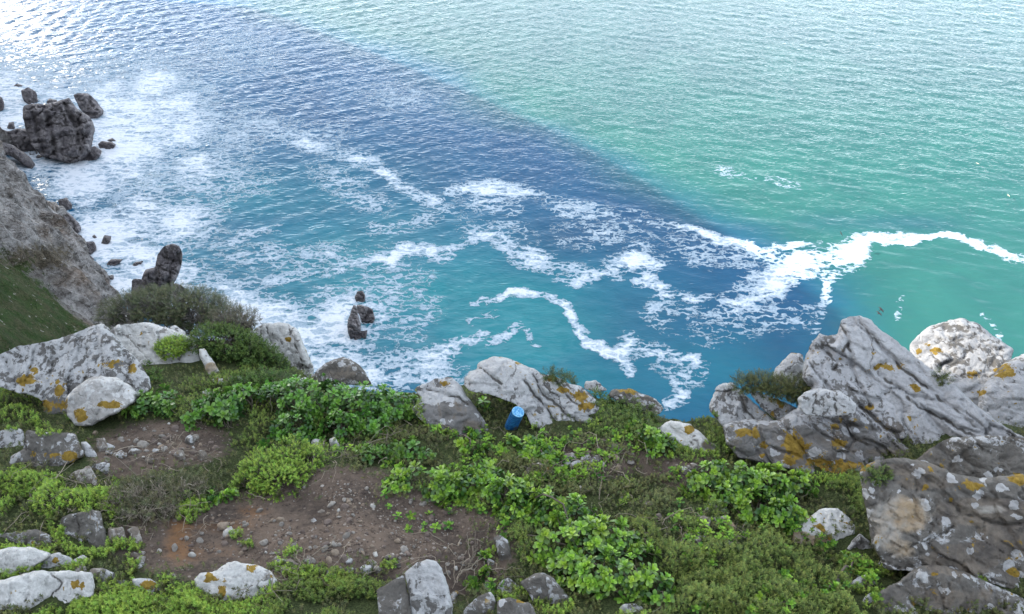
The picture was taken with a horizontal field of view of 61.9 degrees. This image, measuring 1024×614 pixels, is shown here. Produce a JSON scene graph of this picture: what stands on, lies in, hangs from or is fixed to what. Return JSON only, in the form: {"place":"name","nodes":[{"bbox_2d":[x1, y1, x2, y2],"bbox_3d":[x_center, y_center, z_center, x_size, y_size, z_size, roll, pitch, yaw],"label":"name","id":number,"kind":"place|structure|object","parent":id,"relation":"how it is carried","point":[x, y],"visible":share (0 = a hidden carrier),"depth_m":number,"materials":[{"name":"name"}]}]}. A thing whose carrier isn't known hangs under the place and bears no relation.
{"place":"outdoors","nodes":[
{"label":"outdoors","id":0,"kind":"place"},
{"bbox_2d":[0,127,133,353],"bbox_3d":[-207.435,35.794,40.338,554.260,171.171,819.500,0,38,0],"label":"headland","id":1,"kind":"structure","parent":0,"point":[55,281],"depth_m":169.86,"materials":[{"name":"grey stone"}]},
{"bbox_2d":[0,0,1023,421],"bbox_3d":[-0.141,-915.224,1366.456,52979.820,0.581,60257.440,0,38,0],"label":"sea","id":2,"kind":"structure","parent":0,"point":[664,202],"depth_m":245.60,"materials":[{"name":"liquid"}]},
{"bbox_2d":[3,142,34,168],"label":"sea rock","id":3,"kind":"object","parent":2,"relation":"in","point":[20,156],"visible":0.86,"depth_m":245.41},
{"bbox_2d":[4,128,37,154],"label":"sea rock","id":4,"kind":"object","parent":2,"relation":"in","point":[20,139],"visible":0.54,"depth_m":253.76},
{"bbox_2d":[21,87,37,103],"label":"sea rock","id":5,"kind":"object","parent":2,"relation":"in","point":[29,95],"visible":0.94,"depth_m":281.30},
{"bbox_2d":[23,98,94,162],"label":"sea rock","id":6,"kind":"object","parent":2,"relation":"in","point":[62,130],"visible":0.99,"depth_m":247.01,"materials":[{"name":"stone"}]},
{"bbox_2d":[58,198,71,209],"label":"sea rock","id":7,"kind":"object","parent":2,"relation":"in","point":[66,203],"visible":0.81,"depth_m":228.41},
{"bbox_2d":[63,212,80,233],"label":"sea rock","id":8,"kind":"object","parent":2,"relation":"in","point":[72,222],"visible":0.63,"depth_m":218.49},
{"bbox_2d":[74,93,103,118],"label":"sea rock","id":9,"kind":"object","parent":2,"relation":"in","point":[89,105],"visible":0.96,"depth_m":273.03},
{"bbox_2d":[81,146,101,160],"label":"sea rock","id":10,"kind":"object","parent":2,"relation":"in","point":[95,153],"visible":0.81,"depth_m":249.86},
{"bbox_2d":[86,241,96,254],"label":"sea rock","id":11,"kind":"object","parent":2,"relation":"in","point":[91,246],"visible":0.59,"depth_m":212.13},
{"bbox_2d":[98,141,115,148],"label":"sea rock","id":12,"kind":"object","parent":2,"relation":"in","point":[106,145],"visible":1,"depth_m":255.77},
{"bbox_2d":[107,259,122,265],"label":"sea rock","id":13,"kind":"object","parent":2,"relation":"in","point":[113,262],"visible":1,"depth_m":207.87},
{"bbox_2d":[131,279,146,310],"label":"sea rock","id":14,"kind":"object","parent":2,"relation":"in","point":[135,282],"visible":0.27,"depth_m":191.81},
{"bbox_2d":[141,244,182,310],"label":"sea rock","id":15,"kind":"object","parent":2,"relation":"in","point":[165,270],"visible":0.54,"depth_m":190.38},
{"bbox_2d":[347,305,360,339],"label":"sea rock","id":16,"kind":"object","parent":2,"relation":"in","point":[354,327],"visible":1,"depth_m":186.01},
{"bbox_2d":[355,290,364,301],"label":"sea rock","id":17,"kind":"object","parent":2,"relation":"in","point":[359,296],"visible":1,"depth_m":196.68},
{"bbox_2d":[357,305,374,323],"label":"sea rock","id":18,"kind":"object","parent":2,"relation":"in","point":[366,313],"visible":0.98,"depth_m":190.39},
{"bbox_2d":[0,340,1023,613],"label":"ground","id":19,"kind":"structure","parent":0,"point":[302,512],"depth_m":3.20,"materials":[{"name":"soil"}]},
{"bbox_2d":[0,429,24,447],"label":"rock","id":20,"kind":"object","parent":19,"relation":"on","point":[7,437],"visible":0.81,"depth_m":3.48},
{"bbox_2d":[0,546,49,574],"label":"boulder","id":21,"kind":"object","parent":19,"relation":"on","point":[12,558],"visible":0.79,"depth_m":2.80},
{"bbox_2d":[0,529,52,546],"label":"rock","id":22,"kind":"object","parent":19,"relation":"on","point":[29,534],"visible":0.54,"depth_m":2.93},
{"bbox_2d":[0,387,62,436],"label":"ground cover","id":23,"kind":"object","parent":19,"relation":"on","point":[21,414],"visible":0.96,"depth_m":3.71,"materials":[{"name":"green plant"}]},
{"bbox_2d":[9,430,83,466],"bbox_3d":[-1.799,0.579,3.327,0.280,0.158,0.149,0,38,0],"label":"rock","id":24,"kind":"object","parent":19,"relation":"on","point":[57,449],"visible":0.9,"depth_m":3.29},
{"bbox_2d":[0,570,94,609],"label":"boulder","id":25,"kind":"object","parent":19,"relation":"on","point":[33,585],"visible":0.88,"depth_m":2.71,"materials":[{"name":"stone"}]},
{"bbox_2d":[40,552,71,567],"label":"rock","id":26,"kind":"object","parent":19,"relation":"on","point":[55,557],"visible":0.5,"depth_m":2.84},
{"bbox_2d":[0,324,150,413],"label":"boulder","id":27,"kind":"object","parent":19,"relation":"on","point":[51,375],"visible":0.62,"depth_m":3.83,"materials":[{"name":"stone"}]},
{"bbox_2d":[59,509,107,546],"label":"rock","id":28,"kind":"object","parent":19,"relation":"on","point":[81,523],"visible":0.73,"depth_m":2.98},
{"bbox_2d":[69,466,97,484],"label":"rock","id":29,"kind":"object","parent":19,"relation":"on","point":[88,474],"visible":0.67,"depth_m":3.22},
{"bbox_2d":[81,442,96,456],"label":"rock","id":30,"kind":"object","parent":19,"relation":"on","point":[88,449],"visible":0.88,"depth_m":3.36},
{"bbox_2d":[65,376,136,425],"bbox_3d":[-1.769,0.431,3.683,0.310,0.210,0.215,0,38,0],"label":"boulder","id":31,"kind":"object","parent":19,"relation":"on","point":[91,401],"visible":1,"depth_m":3.63,"materials":[{"name":"stone"}]},
{"bbox_2d":[92,462,109,473],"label":"rock","id":32,"kind":"object","parent":19,"relation":"on","point":[102,466],"visible":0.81,"depth_m":3.29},
{"bbox_2d":[96,438,107,451],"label":"rock","id":33,"kind":"object","parent":19,"relation":"on","point":[102,445],"visible":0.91,"depth_m":3.41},
{"bbox_2d":[0,462,209,547],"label":"ground cover","id":34,"kind":"object","parent":19,"relation":"on","point":[41,488],"visible":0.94,"depth_m":3.11,"materials":[{"name":"green plant"}]},
{"bbox_2d":[100,568,114,581],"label":"rock","id":35,"kind":"object","parent":19,"relation":"on","point":[107,573],"visible":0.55,"depth_m":2.81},
{"bbox_2d":[107,527,125,540],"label":"rock","id":36,"kind":"object","parent":19,"relation":"on","point":[119,532],"visible":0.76,"depth_m":2.98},
{"bbox_2d":[127,527,141,542],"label":"rock","id":37,"kind":"object","parent":19,"relation":"on","point":[134,532],"visible":0.75,"depth_m":3.00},
{"bbox_2d":[13,568,274,613],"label":"ground cover","id":38,"kind":"object","parent":19,"relation":"on","point":[184,599],"visible":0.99,"depth_m":2.67,"materials":[{"name":"green plant"}]},
{"bbox_2d":[132,578,159,592],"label":"rock","id":39,"kind":"object","parent":19,"relation":"on","point":[145,583],"visible":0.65,"depth_m":2.77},
{"bbox_2d":[141,360,163,384],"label":"cushion plant","id":40,"kind":"object","parent":19,"relation":"on","point":[152,374],"visible":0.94,"depth_m":4.03,"materials":[{"name":"green plant"}]},
{"bbox_2d":[87,466,219,530],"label":"dry bush","id":41,"kind":"object","parent":19,"relation":"on","point":[126,501],"visible":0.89,"depth_m":3.15,"materials":[{"name":"brown plant"}]},
{"bbox_2d":[114,322,200,364],"bbox_3d":[-1.766,0.232,4.303,0.306,0.205,0.471,-26,45,-29],"label":"boulder","id":42,"kind":"object","parent":19,"relation":"on","point":[137,340],"visible":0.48,"depth_m":4.29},
{"bbox_2d":[151,332,190,360],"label":"cushion plant","id":43,"kind":"object","parent":42,"relation":"on","point":[175,351],"visible":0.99,"depth_m":4.21,"materials":[{"name":"green plant"}]},
{"bbox_2d":[91,280,241,336],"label":"scrub bush","id":44,"kind":"object","parent":19,"relation":"on","point":[181,314],"visible":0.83,"depth_m":4.53,"materials":[{"name":"green plant"}]},
{"bbox_2d":[173,450,185,460],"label":"stone","id":45,"kind":"object","parent":19,"relation":"on","point":[179,455],"visible":0.95,"depth_m":3.42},
{"bbox_2d":[121,383,247,431],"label":"leafy shrub","id":46,"kind":"object","parent":19,"relation":"on","point":[220,414],"visible":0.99,"depth_m":3.70,"materials":[{"name":"green plant"}]},
{"bbox_2d":[185,435,194,444],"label":"stone","id":47,"kind":"object","parent":19,"relation":"on","point":[189,439],"visible":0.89,"depth_m":3.54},
{"bbox_2d":[174,485,239,506],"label":"leafy shrub","id":48,"kind":"object","parent":19,"relation":"on","point":[215,499],"visible":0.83,"depth_m":3.26,"materials":[{"name":"green plant"}]},
{"bbox_2d":[199,349,218,375],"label":"rock","id":49,"kind":"object","parent":19,"relation":"on","point":[210,366],"visible":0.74,"depth_m":4.11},
{"bbox_2d":[217,522,229,530],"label":"pebble","id":50,"kind":"object","parent":19,"relation":"on","point":[221,526],"visible":0.82,"depth_m":3.13,"materials":[{"name":"beige stone"}]},
{"bbox_2d":[203,299,265,341],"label":"scrub bush","id":51,"kind":"object","parent":19,"relation":"on","point":[242,320],"visible":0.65,"depth_m":4.40,"materials":[{"name":"green plant"}]},
{"bbox_2d":[194,561,276,600],"bbox_3d":[-0.898,0.927,2.789,0.272,0.153,0.139,0,38,0],"label":"boulder","id":52,"kind":"object","parent":19,"relation":"on","point":[230,575],"visible":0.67,"depth_m":2.76,"materials":[{"name":"stone"}]},
{"bbox_2d":[186,319,291,369],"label":"scrub bush","id":53,"kind":"object","parent":19,"relation":"on","point":[215,347],"visible":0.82,"depth_m":4.25,"materials":[{"name":"green plant"}]},
{"bbox_2d":[165,351,313,392],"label":"ground cover","id":54,"kind":"object","parent":19,"relation":"on","point":[216,376],"visible":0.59,"depth_m":4.01,"materials":[{"name":"green plant"}]},
{"bbox_2d":[222,365,305,391],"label":"scrub bush","id":55,"kind":"object","parent":19,"relation":"on","point":[252,376],"visible":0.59,"depth_m":4.01,"materials":[{"name":"green plant"}]},
{"bbox_2d":[117,383,425,449],"bbox_3d":[-1.029,0.466,3.877,1.322,0.334,0.659,0,38,0],"label":"ground cover","id":56,"kind":"object","parent":19,"relation":"on","point":[263,412],"visible":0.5,"depth_m":3.73,"materials":[{"name":"green plant"}]},
{"bbox_2d":[229,433,331,502],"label":"cushion plant","id":57,"kind":"object","parent":19,"relation":"on","point":[286,466],"visible":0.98,"depth_m":3.35,"materials":[{"name":"green plant"}]},
{"bbox_2d":[250,322,313,377],"bbox_3d":[-1.242,0.265,4.675,0.222,0.286,0.402,-31,48,-34],"label":"boulder","id":58,"kind":"object","parent":19,"relation":"on","point":[286,338],"visible":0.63,"depth_m":4.63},
{"bbox_2d":[225,373,417,450],"bbox_3d":[-0.832,0.461,3.777,0.913,0.211,0.500,0,38,0],"label":"leafy shrub","id":59,"kind":"object","parent":19,"relation":"on","point":[380,406],"visible":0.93,"depth_m":3.76,"materials":[{"name":"green plant"}]},
{"bbox_2d":[261,570,384,613],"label":"ground cover","id":60,"kind":"object","parent":19,"relation":"on","point":[341,585],"visible":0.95,"depth_m":2.76,"materials":[{"name":"green plant"}]},
{"bbox_2d":[312,357,370,385],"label":"rock","id":61,"kind":"object","parent":19,"relation":"on","point":[346,371],"visible":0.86,"depth_m":4.35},
{"bbox_2d":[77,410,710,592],"bbox_3d":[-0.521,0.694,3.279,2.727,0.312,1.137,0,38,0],"label":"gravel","id":62,"kind":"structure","parent":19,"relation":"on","point":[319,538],"depth_m":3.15,"materials":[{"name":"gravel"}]},
{"bbox_2d":[377,575,411,613],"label":"rock","id":63,"kind":"object","parent":19,"relation":"on","point":[393,596],"visible":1,"depth_m":2.65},
{"bbox_2d":[353,435,436,465],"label":"leafy shrub","id":64,"kind":"object","parent":19,"relation":"on","point":[410,443],"visible":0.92,"depth_m":3.48,"materials":[{"name":"green plant"}]},
{"bbox_2d":[2,402,854,611],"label":"dead twigs","id":65,"kind":"object","parent":19,"relation":"on","point":[467,563],"visible":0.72,"depth_m":3.15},
{"bbox_2d":[405,559,452,613],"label":"boulder","id":66,"kind":"object","parent":19,"relation":"on","point":[428,589],"visible":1,"depth_m":2.65,"materials":[{"name":"stone"}]},
{"bbox_2d":[412,377,488,434],"bbox_3d":[-0.277,0.498,3.759,0.241,0.210,0.399,-24,44,-28],"label":"boulder","id":67,"kind":"object","parent":19,"relation":"on","point":[446,401],"visible":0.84,"depth_m":3.74,"materials":[{"name":"stone"}]},
{"bbox_2d":[381,458,532,523],"bbox_3d":[-0.185,0.677,3.322,0.599,0.168,0.308,11,39,14],"label":"leafy shrub","id":68,"kind":"object","parent":19,"relation":"on","point":[485,477],"visible":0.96,"depth_m":3.26,"materials":[{"name":"green plant"}]},
{"bbox_2d":[429,423,484,456],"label":"leafy shrub","id":69,"kind":"object","parent":19,"relation":"on","point":[472,434],"visible":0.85,"depth_m":3.63,"materials":[{"name":"green plant"}]},
{"bbox_2d":[462,592,494,613],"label":"rock","id":70,"kind":"object","parent":19,"relation":"on","point":[483,603],"visible":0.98,"depth_m":2.71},
{"bbox_2d":[462,549,505,595],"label":"leafy shrub","id":71,"kind":"object","parent":19,"relation":"on","point":[491,584],"visible":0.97,"depth_m":2.88,"materials":[{"name":"green plant"}]},
{"bbox_2d":[473,394,495,411],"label":"leafy shrub","id":72,"kind":"object","parent":19,"relation":"on","point":[488,406],"visible":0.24,"depth_m":3.86,"materials":[{"name":"green plant"}]},
{"bbox_2d":[0,378,987,613],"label":"ground cover","id":73,"kind":"object","parent":19,"relation":"on","point":[248,542],"visible":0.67,"depth_m":2.89,"materials":[{"name":"green plant"}]},
{"bbox_2d":[493,535,510,560],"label":"rock","id":74,"kind":"object","parent":19,"relation":"on","point":[502,546],"visible":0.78,"depth_m":2.96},
{"bbox_2d":[496,578,519,592],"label":"rock","id":75,"kind":"object","parent":19,"relation":"on","point":[508,581],"visible":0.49,"depth_m":2.86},
{"bbox_2d":[340,420,681,519],"bbox_3d":[-0.008,0.633,3.483,1.438,0.195,0.516,9,39,11],"label":"ground cover","id":76,"kind":"object","parent":19,"relation":"on","point":[570,484],"visible":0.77,"depth_m":3.43,"materials":[{"name":"green plant"}]},
{"bbox_2d":[0,364,1023,613],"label":"ground cover","id":77,"kind":"object","parent":19,"relation":"on","point":[484,590],"visible":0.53,"depth_m":3.10,"materials":[{"name":"green plant"}]},
{"bbox_2d":[505,406,523,429],"bbox_3d":[0.010,0.490,3.710,0.093,0.145,0.058,30,47,32],"label":"blue plastic barrel","id":78,"kind":"object","parent":19,"relation":"on","point":[515,417],"visible":0.99,"depth_m":3.67,"materials":[{"name":"blue"}]},
{"bbox_2d":[497,597,535,613],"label":"rock","id":79,"kind":"object","parent":19,"relation":"on","point":[508,605],"visible":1,"depth_m":2.64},
{"bbox_2d":[329,424,709,551],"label":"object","id":80,"kind":"object","parent":19,"relation":"on","point":[487,436],"visible":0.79,"depth_m":3.46,"materials":[{"name":"green plant"}]},
{"bbox_2d":[464,356,598,427],"bbox_3d":[0.086,0.404,3.793,0.612,0.237,0.256,14,40,18],"label":"boulder","id":81,"kind":"object","parent":19,"relation":"on","point":[531,393],"visible":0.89,"depth_m":3.77,"materials":[{"name":"stone"}]},
{"bbox_2d":[503,433,559,466],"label":"leafy shrub","id":82,"kind":"object","parent":19,"relation":"on","point":[530,445],"visible":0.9,"depth_m":3.52,"materials":[{"name":"green plant"}]},
{"bbox_2d":[520,573,568,605],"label":"rock","id":83,"kind":"object","parent":19,"relation":"on","point":[541,586],"visible":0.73,"depth_m":2.77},
{"bbox_2d":[284,478,811,597],"bbox_3d":[0.181,0.801,3.063,1.897,0.229,0.649,0,38,0],"label":"ground cover","id":84,"kind":"object","parent":19,"relation":"on","point":[516,529],"visible":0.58,"depth_m":3.06,"materials":[{"name":"green plant"}]},
{"bbox_2d":[539,364,579,386],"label":"cushion plant","id":85,"kind":"object","parent":19,"relation":"on","point":[567,376],"visible":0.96,"depth_m":3.80,"materials":[{"name":"green plant"}]},
{"bbox_2d":[496,475,676,607],"bbox_3d":[0.240,0.819,2.997,0.414,0.300,0.820,-29,46,-31],"label":"leafy shrub","id":86,"kind":"object","parent":19,"relation":"on","point":[574,559],"visible":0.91,"depth_m":2.92,"materials":[{"name":"green plant"}]},
{"bbox_2d":[584,380,606,391],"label":"rock","id":87,"kind":"object","parent":19,"relation":"on","point":[588,385],"visible":0.91,"depth_m":4.16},
{"bbox_2d":[583,398,662,445],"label":"ground cover","id":88,"kind":"object","parent":19,"relation":"on","point":[598,429],"visible":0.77,"depth_m":3.65,"materials":[{"name":"green plant"}]},
{"bbox_2d":[589,385,658,424],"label":"scrub bush","id":89,"kind":"object","parent":19,"relation":"on","point":[618,406],"visible":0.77,"depth_m":3.77,"materials":[{"name":"green plant"}]},
{"bbox_2d":[619,603,642,612],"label":"rock","id":90,"kind":"object","parent":19,"relation":"on","point":[629,606],"visible":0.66,"depth_m":2.69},
{"bbox_2d":[609,388,662,413],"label":"rock","id":91,"kind":"object","parent":19,"relation":"on","point":[617,394],"visible":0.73,"depth_m":3.91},
{"bbox_2d":[620,417,677,458],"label":"leafy shrub","id":92,"kind":"object","parent":19,"relation":"on","point":[659,443],"visible":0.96,"depth_m":3.53,"materials":[{"name":"green plant"}]},
{"bbox_2d":[658,420,714,451],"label":"boulder","id":93,"kind":"object","parent":19,"relation":"on","point":[684,434],"visible":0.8,"depth_m":3.57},
{"bbox_2d":[709,390,772,425],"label":"rock","id":94,"kind":"object","parent":19,"relation":"on","point":[729,405],"visible":0.69,"depth_m":3.64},
{"bbox_2d":[715,382,735,390],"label":"rock","id":95,"kind":"object","parent":94,"relation":"on","point":[722,387],"visible":0.88,"depth_m":3.67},
{"bbox_2d":[750,391,795,419],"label":"rock","id":96,"kind":"object","parent":94,"relation":"on","point":[777,411],"visible":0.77,"depth_m":3.64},
{"bbox_2d":[677,458,819,537],"bbox_3d":[0.908,0.700,3.277,0.516,0.160,0.355,14,40,17],"label":"leafy shrub","id":97,"kind":"object","parent":19,"relation":"on","point":[738,497],"visible":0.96,"depth_m":3.25,"materials":[{"name":"green plant"}]},
{"bbox_2d":[621,507,877,613],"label":"ground cover","id":98,"kind":"object","parent":19,"relation":"on","point":[702,586],"visible":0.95,"depth_m":2.83,"materials":[{"name":"green plant"}]},
{"bbox_2d":[627,513,883,613],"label":"sprouts","id":99,"kind":"object","parent":19,"relation":"on","point":[871,576],"visible":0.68,"depth_m":2.92,"materials":[{"name":"green plant"}]},
{"bbox_2d":[664,410,865,520],"bbox_3d":[1.049,0.539,3.399,0.825,0.524,0.454,25,45,29],"label":"ground cover","id":100,"kind":"object","parent":19,"relation":"on","point":[855,478],"visible":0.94,"depth_m":3.37,"materials":[{"name":"green plant"}]},
{"bbox_2d":[699,550,862,613],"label":"leafy shrub","id":101,"kind":"object","parent":19,"relation":"on","point":[829,587],"visible":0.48,"depth_m":2.81,"materials":[{"name":"green plant"}]},
{"bbox_2d":[773,353,803,386],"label":"rock","id":102,"kind":"object","parent":19,"relation":"on","point":[792,363],"visible":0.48,"depth_m":4.01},
{"bbox_2d":[792,508,854,545],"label":"boulder","id":103,"kind":"object","parent":19,"relation":"on","point":[825,515],"visible":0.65,"depth_m":3.11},
{"bbox_2d":[847,534,873,549],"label":"rock","id":104,"kind":"object","parent":19,"relation":"on","point":[859,541],"visible":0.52,"depth_m":3.04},
{"bbox_2d":[723,316,1023,474],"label":"rock outcrop","id":105,"kind":"object","parent":19,"relation":"on","point":[887,384],"visible":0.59,"depth_m":3.51,"materials":[{"name":"stone"}]},
{"bbox_2d":[727,367,810,406],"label":"scrub bush","id":106,"kind":"object","parent":105,"relation":"on","point":[784,386],"visible":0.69,"depth_m":3.61,"materials":[{"name":"green plant"}]},
{"bbox_2d":[797,388,856,416],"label":"rock","id":107,"kind":"object","parent":105,"relation":"on","point":[818,402],"visible":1,"depth_m":3.36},
{"bbox_2d":[930,364,954,386],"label":"scrub bush","id":108,"kind":"object","parent":105,"relation":"on","point":[941,379],"visible":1,"depth_m":3.56,"materials":[{"name":"green plant"}]},
{"bbox_2d":[860,458,1023,588],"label":"rock slab","id":109,"kind":"object","parent":19,"relation":"on","point":[921,513],"visible":0.94,"depth_m":2.89,"materials":[{"name":"stone"}]},
{"bbox_2d":[862,459,894,487],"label":"cushion plant","id":110,"kind":"object","parent":109,"relation":"on","point":[874,472],"visible":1,"depth_m":2.92,"materials":[{"name":"green plant"}]},
{"bbox_2d":[875,565,1023,613],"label":"boulder","id":111,"kind":"object","parent":19,"relation":"on","point":[946,587],"visible":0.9,"depth_m":2.76,"materials":[{"name":"stone"}]},
{"bbox_2d":[909,318,1013,405],"bbox_3d":[2.313,0.464,4.278,0.560,0.398,0.878,0,38,0],"label":"boulder","id":112,"kind":"object","parent":19,"relation":"on","point":[974,356],"visible":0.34,"depth_m":4.36,"materials":[{"name":"stone"}]},
{"bbox_2d":[917,435,1023,477],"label":"rock","id":113,"kind":"object","parent":19,"relation":"on","point":[984,456],"visible":0.54,"depth_m":3.29,"materials":[{"name":"stone"}]},
{"bbox_2d":[978,354,1023,427],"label":"boulder","id":114,"kind":"object","parent":19,"relation":"on","point":[1001,395],"visible":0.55,"depth_m":4.01,"materials":[{"name":"stone"}]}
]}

